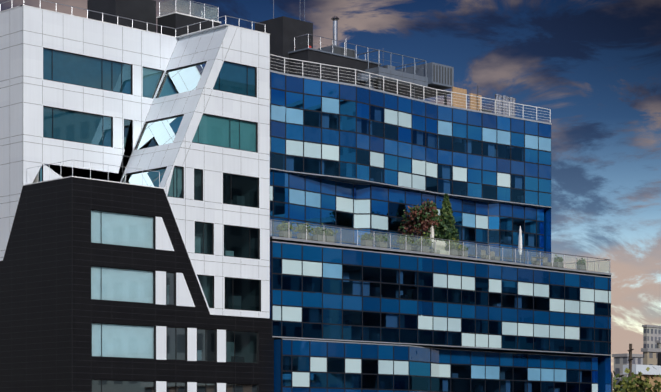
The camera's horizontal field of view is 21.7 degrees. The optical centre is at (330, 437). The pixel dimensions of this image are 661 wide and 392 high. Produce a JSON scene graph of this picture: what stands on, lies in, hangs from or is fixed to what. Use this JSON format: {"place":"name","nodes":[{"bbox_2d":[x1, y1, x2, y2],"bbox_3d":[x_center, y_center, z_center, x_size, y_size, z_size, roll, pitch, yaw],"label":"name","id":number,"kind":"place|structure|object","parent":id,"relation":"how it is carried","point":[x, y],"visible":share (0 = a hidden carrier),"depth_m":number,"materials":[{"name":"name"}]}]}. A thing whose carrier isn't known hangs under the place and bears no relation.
{"place":"outdoors","nodes":[
{"label":"outdoors","id":0,"kind":"place"},
{"bbox_2d":[0,0,660,389],"label":"sky","id":1,"kind":"structure","parent":0,"point":[595,64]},
{"label":"ground","id":2,"kind":"structure","parent":0,"visible":0},
{"bbox_2d":[0,5,273,391],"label":"building facade","id":3,"kind":"structure","parent":2,"relation":"on","point":[51,311],"depth_m":103.57,"materials":[{"name":"grey"}]},
{"bbox_2d":[0,0,264,186],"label":"white building rails","id":4,"kind":"object","parent":3,"relation":"on","point":[132,27],"visible":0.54,"depth_m":104.49,"materials":[{"name":"grey metal"}]},
{"bbox_2d":[33,47,260,391],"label":"windows","id":5,"kind":"structure","parent":3,"relation":"attached to","point":[113,340],"depth_m":105.65,"materials":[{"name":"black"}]},
{"bbox_2d":[270,70,611,391],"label":"blue building","id":6,"kind":"structure","parent":2,"relation":"on","point":[345,316],"depth_m":120.86,"materials":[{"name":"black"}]},
{"bbox_2d":[87,0,515,116],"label":"rooftop equipment","id":7,"kind":"object","parent":6,"relation":"on","point":[291,38],"visible":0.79,"depth_m":124.70,"materials":[{"name":"grey metal"}]},
{"bbox_2d":[276,194,585,264],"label":"terrace plants","id":8,"kind":"object","parent":6,"relation":"on","point":[418,220],"visible":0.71,"depth_m":120.82,"materials":[{"name":"green plant"}]},
{"bbox_2d":[279,224,585,269],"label":"terrace furniture","id":9,"kind":"object","parent":6,"relation":"on","point":[441,246],"visible":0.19,"depth_m":121.06,"materials":[{"name":"grey"}]},
{"bbox_2d":[270,54,609,272],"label":"blue rails","id":10,"kind":"object","parent":6,"relation":"on","point":[587,265],"visible":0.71,"depth_m":121.71,"materials":[{"name":"silver metal"}]},
{"bbox_2d":[611,325,660,391],"bbox_3d":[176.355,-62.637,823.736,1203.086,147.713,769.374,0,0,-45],"label":"city","id":11,"kind":"object","parent":2,"relation":"on","point":[650,357],"visible":0.6,"depth_m":473.42,"materials":[{"name":"grey"}]},
{"bbox_2d":[613,367,660,391],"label":"street tree","id":12,"kind":"object","parent":2,"relation":"on","point":[627,384],"visible":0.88,"depth_m":145.24,"materials":[{"name":"green plant"}]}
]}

